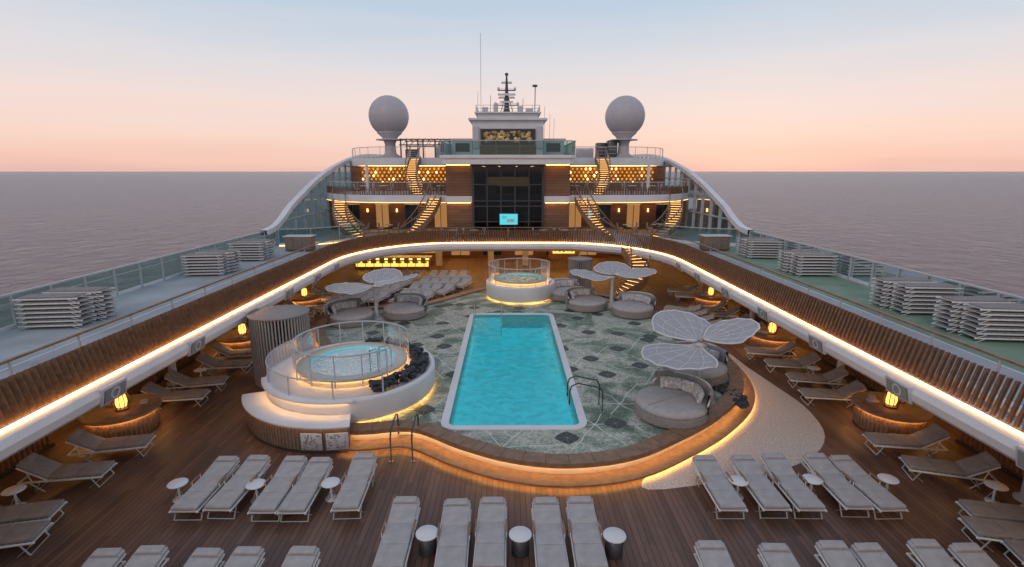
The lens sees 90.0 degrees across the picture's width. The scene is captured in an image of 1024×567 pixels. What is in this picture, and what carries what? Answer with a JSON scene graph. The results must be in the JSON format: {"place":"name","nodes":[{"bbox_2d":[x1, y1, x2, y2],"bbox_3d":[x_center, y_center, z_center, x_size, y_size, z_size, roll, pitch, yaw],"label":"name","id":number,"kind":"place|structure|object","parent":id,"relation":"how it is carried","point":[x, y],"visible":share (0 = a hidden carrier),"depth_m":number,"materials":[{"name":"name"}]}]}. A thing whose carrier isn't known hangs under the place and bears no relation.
{"place":"outdoors","nodes":[
{"label":"outdoors","id":0,"kind":"place"},
{"bbox_2d":[0,257,1023,566],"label":"pool deck","id":1,"kind":"structure","parent":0,"point":[128,505],"depth_m":12.81,"materials":[{"name":"brown wood"}]},
{"bbox_2d":[0,520,53,557],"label":"sun lounger","id":2,"kind":"object","parent":1,"relation":"on","point":[21,533],"visible":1,"depth_m":11.00,"materials":[{"name":"fabric"}]},
{"bbox_2d":[0,435,54,478],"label":"slatted privacy screen","id":3,"kind":"object","parent":1,"relation":"on","point":[8,469],"visible":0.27,"depth_m":14.33,"materials":[{"name":"brown wood"}]},
{"bbox_2d":[0,499,67,530],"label":"sun lounger","id":4,"kind":"object","parent":1,"relation":"on","point":[16,514],"visible":0.96,"depth_m":11.68,"materials":[{"name":"fabric"}]},
{"bbox_2d":[15,452,117,492],"bbox_3d":[-11.568,4.832,13.340,1.960,0.842,0.666,-2,13,-8],"label":"sun lounger","id":5,"kind":"object","parent":1,"relation":"on","point":[45,469],"visible":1,"depth_m":13.19,"materials":[{"name":"fabric"}]},
{"bbox_2d":[81,548,125,566],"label":"sun lounger","id":6,"kind":"object","parent":1,"relation":"on","point":[106,557],"visible":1,"depth_m":10.17,"materials":[{"name":"fabric"}]},
{"bbox_2d":[65,428,155,462],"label":"sun lounger","id":7,"kind":"object","parent":1,"relation":"on","point":[85,440],"visible":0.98,"depth_m":14.54,"materials":[{"name":"fabric"}]},
{"bbox_2d":[78,394,161,437],"bbox_3d":[-12.214,4.215,16.083,2.120,0.875,2.120,-1,12,-2],"label":"round wooden cabinet","id":8,"kind":"object","parent":1,"relation":"on","point":[140,415],"visible":0.69,"depth_m":15.62,"materials":[{"name":"brown wood"}]},
{"bbox_2d":[124,545,168,566],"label":"sun lounger","id":9,"kind":"object","parent":1,"relation":"on","point":[149,555],"visible":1,"depth_m":10.23,"materials":[{"name":"fabric"}]},
{"bbox_2d":[127,350,200,394],"bbox_3d":[-13.744,3.171,19.876,0.160,1.270,5.500,0,12,0],"label":"slatted privacy screen","id":10,"kind":"object","parent":1,"relation":"on","point":[155,379],"visible":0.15,"depth_m":20.02,"materials":[{"name":"brown wood"}]},
{"bbox_2d":[141,381,210,408],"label":"sun lounger","id":11,"kind":"object","parent":1,"relation":"on","point":[163,393],"visible":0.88,"depth_m":17.73,"materials":[{"name":"fabric"}]},
{"bbox_2d":[164,369,228,391],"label":"sun lounger","id":12,"kind":"object","parent":1,"relation":"on","point":[176,377],"visible":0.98,"depth_m":18.89,"materials":[{"name":"fabric"}]},
{"bbox_2d":[168,456,239,520],"bbox_3d":[-7.609,5.101,12.819,0.710,0.540,2.044,0,12,-1],"label":"sun lounger","id":13,"kind":"object","parent":1,"relation":"on","point":[198,493],"visible":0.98,"depth_m":12.61,"materials":[{"name":"fabric"}]},
{"bbox_2d":[183,547,224,566],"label":"sun lounger","id":14,"kind":"object","parent":1,"relation":"on","point":[205,557],"visible":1,"depth_m":10.17,"materials":[{"name":"fabric"}]},
{"bbox_2d":[196,352,252,375],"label":"sun lounger","id":15,"kind":"object","parent":1,"relation":"on","point":[203,358],"visible":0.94,"depth_m":20.61,"materials":[{"name":"fabric"}]},
{"bbox_2d":[215,327,251,355],"bbox_3d":[-12.271,2.630,23.311,2.120,0.875,2.120,3,13,14],"label":"round wooden cabinet","id":16,"kind":"object","parent":1,"relation":"on","point":[232,339],"visible":0.29,"depth_m":22.54,"materials":[{"name":"brown wood"}]},
{"bbox_2d":[202,455,270,518],"bbox_3d":[-6.830,5.091,12.867,0.710,0.540,2.044,0,12,1],"label":"sun lounger","id":17,"kind":"object","parent":1,"relation":"on","point":[228,494],"visible":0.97,"depth_m":12.65,"materials":[{"name":"fabric"}]},
{"bbox_2d":[223,546,264,566],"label":"sun lounger","id":18,"kind":"object","parent":1,"relation":"on","point":[246,556],"visible":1,"depth_m":10.24,"materials":[{"name":"fabric"}]},
{"bbox_2d":[247,456,307,521],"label":"sun lounger","id":19,"kind":"object","parent":1,"relation":"on","point":[271,496],"visible":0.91,"depth_m":12.57,"materials":[{"name":"fabric"}]},
{"bbox_2d":[246,305,311,389],"bbox_3d":[-8.895,2.432,19.813,2.200,2.760,2.200,0,12,0],"label":"slatted shower screen","id":20,"kind":"object","parent":1,"relation":"on","point":[271,328],"visible":0.68,"depth_m":18.94,"materials":[{"name":"wood"}]},
{"bbox_2d":[241,376,352,453],"bbox_3d":[-6.756,4.062,15.638,4.645,1.365,1.595,6,14,26],"label":"towel counter","id":21,"kind":"object","parent":1,"relation":"on","point":[269,422],"visible":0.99,"depth_m":15.00,"materials":[{"name":"grey wood"}]},
{"bbox_2d":[281,546,320,566],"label":"sun lounger","id":22,"kind":"object","parent":1,"relation":"on","point":[302,556],"visible":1,"depth_m":10.20,"materials":[{"name":"fabric"}]},
{"bbox_2d":[277,457,332,521],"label":"sun lounger","id":23,"kind":"object","parent":1,"relation":"on","point":[307,485],"visible":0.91,"depth_m":12.57,"materials":[{"name":"fabric"}]},
{"bbox_2d":[330,453,376,519],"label":"sun lounger","id":24,"kind":"object","parent":1,"relation":"on","point":[358,477],"visible":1,"depth_m":12.73,"materials":[{"name":"fabric"}]},
{"bbox_2d":[355,252,435,269],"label":"poolside bar","id":25,"kind":"object","parent":1,"relation":"on","point":[429,256],"visible":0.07,"depth_m":42.43,"materials":[{"name":"yellow wood"}]},
{"bbox_2d":[372,496,420,566],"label":"sun lounger","id":26,"kind":"object","parent":1,"relation":"on","point":[401,525],"visible":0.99,"depth_m":11.00,"materials":[{"name":"fabric"}]},
{"bbox_2d":[415,525,436,557],"bbox_3d":[-1.813,5.539,10.978,0.490,0.475,0.490,0,12,0],"label":"side table","id":27,"kind":"object","parent":1,"relation":"on","point":[426,535],"visible":1,"depth_m":10.85,"materials":[{"name":"metal"}]},
{"bbox_2d":[434,498,470,566],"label":"sun lounger","id":28,"kind":"object","parent":1,"relation":"on","point":[453,533],"visible":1,"depth_m":10.94,"materials":[{"name":"fabric"}]},
{"bbox_2d":[473,497,507,566],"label":"sun lounger","id":29,"kind":"object","parent":1,"relation":"on","point":[491,527],"visible":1,"depth_m":10.98,"materials":[{"name":"fabric"}]},
{"bbox_2d":[509,526,531,558],"bbox_3d":[0.177,5.547,10.944,0.490,0.475,0.490,0,12,0],"label":"side table","id":30,"kind":"object","parent":1,"relation":"on","point":[520,536],"visible":1,"depth_m":10.81,"materials":[{"name":"metal"}]},
{"bbox_2d":[436,251,622,265],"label":"aft lounge wall","id":31,"kind":"structure","parent":1,"relation":"on","point":[490,255],"depth_m":48.46,"materials":[{"name":"brown wood"}]},
{"bbox_2d":[311,287,754,488],"bbox_3d":[-0.447,2.672,23.845,19.534,0.563,22.222,0,12,0],"label":"pool surround","id":32,"kind":"object","parent":1,"relation":"on","point":[619,440],"visible":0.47,"depth_m":16.20,"materials":[{"name":"tile"}]},
{"bbox_2d":[325,298,373,327],"bbox_3d":[-8.226,1.481,26.079,2.351,1.026,2.307,7,14,29],"label":"round daybed","id":33,"kind":"object","parent":32,"relation":"on","point":[344,310],"visible":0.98,"depth_m":25.70,"materials":[{"name":"fabric"}]},
{"bbox_2d":[266,320,434,422],"bbox_3d":[-5.530,2.792,17.871,5.600,1.988,5.600,0,12,0],"label":"hot tub","id":34,"kind":"object","parent":32,"relation":"on","point":[349,360],"visible":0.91,"depth_m":16.58,"materials":[{"name":"white paint"}]},
{"bbox_2d":[365,336,428,392],"bbox_3d":[-4.070,2.661,18.295,2.258,0.430,5.026,-4,13,-18],"label":"rock bed","id":35,"kind":"object","parent":34,"relation":"in","point":[419,357],"visible":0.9,"depth_m":17.39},
{"bbox_2d":[325,268,417,320],"bbox_3d":[-7.133,0.609,26.777,4.696,2.438,3.659,0,12,0],"label":"petal parasol","id":36,"kind":"object","parent":32,"relation":"on","point":[381,277],"visible":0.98,"depth_m":26.64,"materials":[{"name":"fabric"}]},
{"bbox_2d":[383,292,427,320],"bbox_3d":[-5.684,1.216,27.284,2.307,1.026,2.351,7,14,29],"label":"round daybed","id":37,"kind":"object","parent":32,"relation":"on","point":[407,306],"visible":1,"depth_m":27.02,"materials":[{"name":"fabric"}]},
{"bbox_2d":[441,302,586,429],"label":"swimming pool","id":38,"kind":"structure","parent":32,"relation":"in","point":[511,378],"depth_m":21.91,"materials":[{"name":"liquid"}]},
{"bbox_2d":[486,258,554,303],"bbox_3d":[0.514,-0.223,31.386,4.200,2.088,4.200,0,12,0],"label":"hot tub","id":39,"kind":"object","parent":32,"relation":"on","point":[521,287],"visible":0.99,"depth_m":30.02,"materials":[{"name":"white paint"}]},
{"bbox_2d":[565,286,606,312],"bbox_3d":[4.161,0.880,28.819,2.307,1.026,2.351,-10,16,-39],"label":"round daybed","id":40,"kind":"object","parent":32,"relation":"on","point":[584,299],"visible":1,"depth_m":28.44,"materials":[{"name":"fabric"}]},
{"bbox_2d":[570,261,656,307],"bbox_3d":[5.684,0.129,29.353,4.834,2.271,3.419,0,12,0],"label":"petal parasol","id":41,"kind":"object","parent":32,"relation":"on","point":[624,270],"visible":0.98,"depth_m":29.16,"materials":[{"name":"fabric"}]},
{"bbox_2d":[611,291,655,318],"bbox_3d":[6.519,1.154,27.567,2.307,1.026,2.351,10,16,38],"label":"round daybed","id":42,"kind":"object","parent":32,"relation":"on","point":[634,305],"visible":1,"depth_m":27.29,"materials":[{"name":"fabric"}]},
{"bbox_2d":[634,371,713,428],"bbox_3d":[5.067,3.655,16.166,2.351,1.026,2.307,-7,14,-30],"label":"round daybed","id":43,"kind":"object","parent":32,"relation":"on","point":[676,400],"visible":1,"depth_m":15.83,"materials":[{"name":"fabric"}]},
{"bbox_2d":[663,341,728,386],"bbox_3d":[6.874,2.995,19.175,2.307,1.026,2.351,4,13,19],"label":"round daybed","id":44,"kind":"object","parent":32,"relation":"on","point":[718,375],"visible":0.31,"depth_m":18.59,"materials":[{"name":"fabric"}]},
{"bbox_2d":[641,310,759,377],"bbox_3d":[5.849,2.593,17.069,3.944,2.721,3.535,-12,17,-43],"label":"petal parasol","id":45,"kind":"object","parent":32,"relation":"on","point":[696,356],"visible":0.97,"depth_m":17.02,"materials":[{"name":"fabric"}]},
{"bbox_2d":[531,497,568,566],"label":"sun lounger","id":46,"kind":"object","parent":1,"relation":"on","point":[548,532],"visible":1,"depth_m":10.97,"materials":[{"name":"fabric"}]},
{"bbox_2d":[568,256,592,286],"bbox_3d":[4.495,-0.483,33.920,1.600,2.410,1.600,0,12,0],"label":"slatted shower screen","id":47,"kind":"object","parent":1,"relation":"on","point":[580,262],"visible":0.61,"depth_m":33.28,"materials":[{"name":"wood"}]},
{"bbox_2d":[566,496,607,566],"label":"sun lounger","id":48,"kind":"object","parent":1,"relation":"on","point":[583,524],"visible":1,"depth_m":10.99,"materials":[{"name":"fabric"}]},
{"bbox_2d":[603,527,625,559],"bbox_3d":[2.177,5.554,10.910,0.490,0.475,0.490,0,12,0],"label":"side table","id":49,"kind":"object","parent":1,"relation":"on","point":[615,538],"visible":0.99,"depth_m":10.78,"materials":[{"name":"metal"}]},
{"bbox_2d":[608,232,649,295],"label":"spiral staircase","id":50,"kind":"structure","parent":1,"relation":"on","point":[633,261],"depth_m":33.06,"materials":[{"name":"brown wood"}]},
{"bbox_2d":[693,540,734,566],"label":"sun lounger","id":51,"kind":"object","parent":1,"relation":"on","point":[711,553],"visible":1,"depth_m":10.30,"materials":[{"name":"fabric"}]},
{"bbox_2d":[691,455,747,518],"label":"sun lounger","id":52,"kind":"object","parent":1,"relation":"on","point":[713,477],"visible":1,"depth_m":12.69,"materials":[{"name":"fabric"}]},
{"bbox_2d":[642,353,824,489],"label":"pebble paving","id":53,"kind":"structure","parent":1,"relation":"on","point":[786,425],"depth_m":15.74,"materials":[{"name":"gravel"}]},
{"bbox_2d":[729,454,791,518],"bbox_3d":[6.180,5.087,12.883,0.710,0.540,2.044,0,12,1],"label":"sun lounger","id":54,"kind":"object","parent":1,"relation":"on","point":[763,489],"visible":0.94,"depth_m":12.65,"materials":[{"name":"fabric"}]},
{"bbox_2d":[744,340,796,359],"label":"sun lounger","id":55,"kind":"object","parent":1,"relation":"on","point":[790,346],"visible":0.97,"depth_m":22.10,"materials":[{"name":"fabric"}]},
{"bbox_2d":[749,326,798,354],"bbox_3d":[11.928,2.590,23.492,2.120,0.875,2.120,10,16,39],"label":"round wooden cabinet","id":56,"kind":"object","parent":1,"relation":"on","point":[761,337],"visible":0.63,"depth_m":22.91,"materials":[{"name":"brown wood"}]},
{"bbox_2d":[757,543,799,566],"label":"sun lounger","id":57,"kind":"object","parent":1,"relation":"on","point":[776,554],"visible":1,"depth_m":10.29,"materials":[{"name":"fabric"}]},
{"bbox_2d":[763,351,820,372],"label":"sun lounger","id":58,"kind":"object","parent":1,"relation":"on","point":[808,359],"visible":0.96,"depth_m":20.69,"materials":[{"name":"fabric"}]},
{"bbox_2d":[760,453,826,518],"bbox_3d":[6.989,5.056,12.850,0.710,0.616,2.031,0,12,1],"label":"sun lounger","id":59,"kind":"object","parent":1,"relation":"on","point":[792,484],"visible":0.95,"depth_m":12.73,"materials":[{"name":"fabric"}]},
{"bbox_2d":[785,366,848,388],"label":"sun lounger","id":60,"kind":"object","parent":1,"relation":"on","point":[839,372],"visible":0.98,"depth_m":19.20,"materials":[{"name":"fabric"}]},
{"bbox_2d":[798,380,866,407],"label":"sun lounger","id":61,"kind":"object","parent":1,"relation":"on","point":[846,392],"visible":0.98,"depth_m":17.82,"materials":[{"name":"fabric"}]},
{"bbox_2d":[814,540,860,566],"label":"sun lounger","id":62,"kind":"object","parent":1,"relation":"on","point":[835,553],"visible":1,"depth_m":10.26,"materials":[{"name":"fabric"}]},
{"bbox_2d":[801,452,874,517],"bbox_3d":[8.134,5.060,12.919,0.710,0.578,2.038,0,12,1],"label":"sun lounger","id":63,"kind":"object","parent":1,"relation":"on","point":[849,495],"visible":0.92,"depth_m":12.73,"materials":[{"name":"fabric"}]},
{"bbox_2d":[811,348,886,392],"bbox_3d":[13.455,3.126,20.080,0.160,1.270,5.500,0,12,0],"label":"slatted privacy screen","id":64,"kind":"object","parent":1,"relation":"on","point":[829,360],"visible":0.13,"depth_m":20.05,"materials":[{"name":"brown wood"}]},
{"bbox_2d":[828,455,908,519],"bbox_3d":[8.836,5.093,12.858,0.710,0.540,2.044,0,12,-1],"label":"sun lounger","id":65,"kind":"object","parent":1,"relation":"on","point":[882,498],"visible":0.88,"depth_m":12.61,"materials":[{"name":"fabric"}]},
{"bbox_2d":[850,542,897,566],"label":"sun lounger","id":66,"kind":"object","parent":1,"relation":"on","point":[870,554],"visible":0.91,"depth_m":10.26,"materials":[{"name":"fabric"}]},
{"bbox_2d":[851,391,933,434],"bbox_3d":[11.985,4.175,16.265,2.120,0.875,2.120,0,12,1],"label":"round wooden cabinet","id":67,"kind":"object","parent":1,"relation":"on","point":[871,413],"visible":0.7,"depth_m":15.78,"materials":[{"name":"brown wood"}]},
{"bbox_2d":[862,424,949,458],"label":"sun lounger","id":68,"kind":"object","parent":1,"relation":"on","point":[923,439],"visible":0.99,"depth_m":14.70,"materials":[{"name":"fabric"}]},
{"bbox_2d":[906,539,957,566],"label":"sun lounger","id":69,"kind":"object","parent":1,"relation":"on","point":[929,552],"visible":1,"depth_m":10.29,"materials":[{"name":"fabric"}]},
{"bbox_2d":[898,451,1000,490],"bbox_3d":[11.495,4.796,13.507,1.960,0.842,0.666,4,13,16],"label":"sun lounger","id":70,"kind":"object","parent":1,"relation":"on","point":[977,464],"visible":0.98,"depth_m":13.37,"materials":[{"name":"fabric"}]},
{"bbox_2d":[948,542,998,566],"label":"sun lounger","id":71,"kind":"object","parent":1,"relation":"on","point":[973,554],"visible":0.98,"depth_m":10.22,"materials":[{"name":"fabric"}]},
{"bbox_2d":[955,499,1023,522],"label":"sun lounger","id":72,"kind":"object","parent":1,"relation":"on","point":[995,510],"visible":0.76,"depth_m":11.75,"materials":[{"name":"fabric"}]},
{"bbox_2d":[956,431,1023,481],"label":"slatted privacy screen","id":73,"kind":"object","parent":1,"relation":"on","point":[1006,468],"visible":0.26,"depth_m":14.36,"materials":[{"name":"brown wood"}]},
{"bbox_2d":[958,515,1023,551],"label":"sun lounger","id":74,"kind":"object","parent":1,"relation":"on","point":[988,528],"visible":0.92,"depth_m":11.12,"materials":[{"name":"fabric"}]},
{"bbox_2d":[0,172,1023,327],"bbox_3d":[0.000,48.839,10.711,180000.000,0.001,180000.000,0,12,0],"label":"sea","id":75,"kind":"structure","parent":0,"point":[966,227],"depth_m":566.19,"materials":[{"name":"grey"}]},
{"bbox_2d":[0,228,1023,461],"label":"deck","id":76,"kind":"structure","parent":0,"point":[978,424],"depth_m":15.43,"materials":[{"name":"white paint"}]},
{"bbox_2d":[98,377,126,406],"bbox_3d":[-9.965,2.701,12.800,0.200,0.462,0.850,0,12,0],"label":"speaker panel","id":77,"kind":"object","parent":76,"relation":"attached to","point":[111,392],"visible":1,"depth_m":12.71,"materials":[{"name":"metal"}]},
{"bbox_2d":[0,230,274,332],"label":"glass railing","id":78,"kind":"object","parent":76,"relation":"on","point":[16,324],"visible":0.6,"depth_m":21.90,"materials":[{"name":"glass"}]},
{"bbox_2d":[0,247,303,371],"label":"jogging track","id":79,"kind":"structure","parent":76,"relation":"on","point":[14,342],"depth_m":19.18,"materials":[{"name":"rubber"}]},
{"bbox_2d":[12,293,96,330],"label":"stacked sun loungers","id":80,"kind":"object","parent":79,"relation":"on","point":[53,310],"visible":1,"depth_m":16.83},
{"bbox_2d":[42,287,119,320],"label":"stacked sun loungers","id":81,"kind":"object","parent":79,"relation":"on","point":[101,304],"visible":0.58,"depth_m":17.82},
{"bbox_2d":[180,253,230,276],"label":"stacked sun loungers","id":82,"kind":"object","parent":79,"relation":"on","point":[193,265],"visible":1,"depth_m":25.31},
{"bbox_2d":[227,241,268,260],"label":"stacked sun loungers","id":83,"kind":"object","parent":79,"relation":"on","point":[250,250],"visible":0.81,"depth_m":29.51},
{"bbox_2d":[282,235,315,250],"bbox_3d":[-13.856,-2.666,33.501,1.850,0.955,0.950,0,12,0],"label":"towel cabinet","id":84,"kind":"object","parent":76,"relation":"on","point":[295,242],"visible":0.93,"depth_m":33.11,"materials":[{"name":"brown wood"}]},
{"bbox_2d":[260,154,381,244],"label":"curved glass windscreen","id":85,"kind":"object","parent":76,"relation":"on","point":[307,205],"visible":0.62,"depth_m":43.07,"materials":[{"name":"glass"}]},
{"bbox_2d":[331,188,365,237],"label":"curved staircase","id":86,"kind":"structure","parent":76,"relation":"on","point":[340,214],"depth_m":39.89,"materials":[{"name":"brown wood"}]},
{"bbox_2d":[400,183,442,231],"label":"curved staircase","id":87,"kind":"structure","parent":76,"relation":"on","point":[426,215],"depth_m":39.06,"materials":[{"name":"brown wood"}]},
{"bbox_2d":[327,158,688,228],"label":"ship superstructure","id":88,"kind":"object","parent":76,"relation":"on","point":[396,209],"visible":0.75,"depth_m":45.80,"materials":[{"name":"white paint"}]},
{"bbox_2d":[368,95,408,157],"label":"satellite dome","id":89,"kind":"structure","parent":88,"relation":"on","point":[388,115],"depth_m":47.06,"materials":[{"name":"paint"}]},
{"bbox_2d":[361,167,445,184],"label":"lantern wall","id":90,"kind":"structure","parent":88,"relation":"on","point":[397,174],"depth_m":50.82,"materials":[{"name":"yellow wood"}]},
{"bbox_2d":[327,186,687,194],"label":"fin balustrade","id":91,"kind":"object","parent":88,"relation":"on","point":[672,190],"visible":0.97,"depth_m":40.51,"materials":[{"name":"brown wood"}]},
{"bbox_2d":[570,167,653,184],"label":"lantern wall","id":92,"kind":"structure","parent":88,"relation":"on","point":[617,174],"depth_m":50.97,"materials":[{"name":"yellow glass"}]},
{"bbox_2d":[605,95,644,157],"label":"satellite dome","id":93,"kind":"structure","parent":88,"relation":"on","point":[624,118],"depth_m":47.22,"materials":[{"name":"paint"}]},
{"bbox_2d":[439,103,576,236],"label":"central tower","id":94,"kind":"structure","parent":76,"relation":"on","point":[497,163],"depth_m":39.84,"materials":[{"name":"black glass"}]},
{"bbox_2d":[0,230,1023,431],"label":"fin balustrade","id":95,"kind":"object","parent":76,"relation":"on","point":[28,390],"visible":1,"depth_m":15.02,"materials":[{"name":"brown wood"}]},
{"bbox_2d":[0,227,1023,385],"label":"glass railing","id":96,"kind":"object","parent":76,"relation":"on","point":[78,334],"visible":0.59,"depth_m":15.85,"materials":[{"name":"clear glass"}]},
{"bbox_2d":[573,183,615,241],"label":"curved staircase","id":97,"kind":"structure","parent":76,"relation":"on","point":[589,215],"depth_m":39.04,"materials":[{"name":"brown wood"}]},
{"bbox_2d":[649,188,683,238],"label":"curved staircase","id":98,"kind":"structure","parent":76,"relation":"on","point":[674,215],"depth_m":40.38,"materials":[{"name":"brown wood"}]},
{"bbox_2d":[632,154,753,243],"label":"curved glass windscreen","id":99,"kind":"object","parent":76,"relation":"on","point":[707,206],"visible":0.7,"depth_m":43.33,"materials":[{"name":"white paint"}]},
{"bbox_2d":[709,247,1023,374],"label":"jogging track","id":100,"kind":"structure","parent":76,"relation":"on","point":[1013,350],"depth_m":18.91,"materials":[{"name":"rubber"}]},
{"bbox_2d":[743,239,782,258],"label":"stacked sun loungers","id":101,"kind":"object","parent":100,"relation":"on","point":[769,248],"visible":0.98,"depth_m":30.34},
{"bbox_2d":[789,253,838,276],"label":"stacked sun loungers","id":102,"kind":"object","parent":100,"relation":"on","point":[815,263],"visible":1,"depth_m":25.25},
{"bbox_2d":[868,277,936,308],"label":"stacked sun loungers","id":103,"kind":"object","parent":100,"relation":"on","point":[884,293],"visible":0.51,"depth_m":19.44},
{"bbox_2d":[889,283,963,315],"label":"stacked sun loungers","id":104,"kind":"object","parent":100,"relation":"on","point":[919,297],"visible":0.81,"depth_m":18.44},
{"bbox_2d":[931,296,1015,332],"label":"stacked sun loungers","id":105,"kind":"object","parent":100,"relation":"on","point":[953,310],"visible":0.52,"depth_m":16.50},
{"bbox_2d":[958,303,1023,342],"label":"stacked sun loungers","id":106,"kind":"object","parent":100,"relation":"on","point":[995,321],"visible":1,"depth_m":15.54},
{"bbox_2d":[739,230,1023,303],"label":"glass railing","id":107,"kind":"object","parent":76,"relation":"on","point":[864,271],"visible":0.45,"depth_m":23.24,"materials":[{"name":"glass"}]},
{"bbox_2d":[885,374,913,404],"bbox_3d":[9.780,2.668,12.948,0.200,0.462,0.850,0,12,0],"label":"speaker panel","id":108,"kind":"object","parent":76,"relation":"attached to","point":[899,389],"visible":1,"depth_m":12.86,"materials":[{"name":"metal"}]},
{"bbox_2d":[0,0,1023,171],"label":"sky","id":109,"kind":"structure","parent":0,"point":[86,85],"materials":[{"name":"pink"}]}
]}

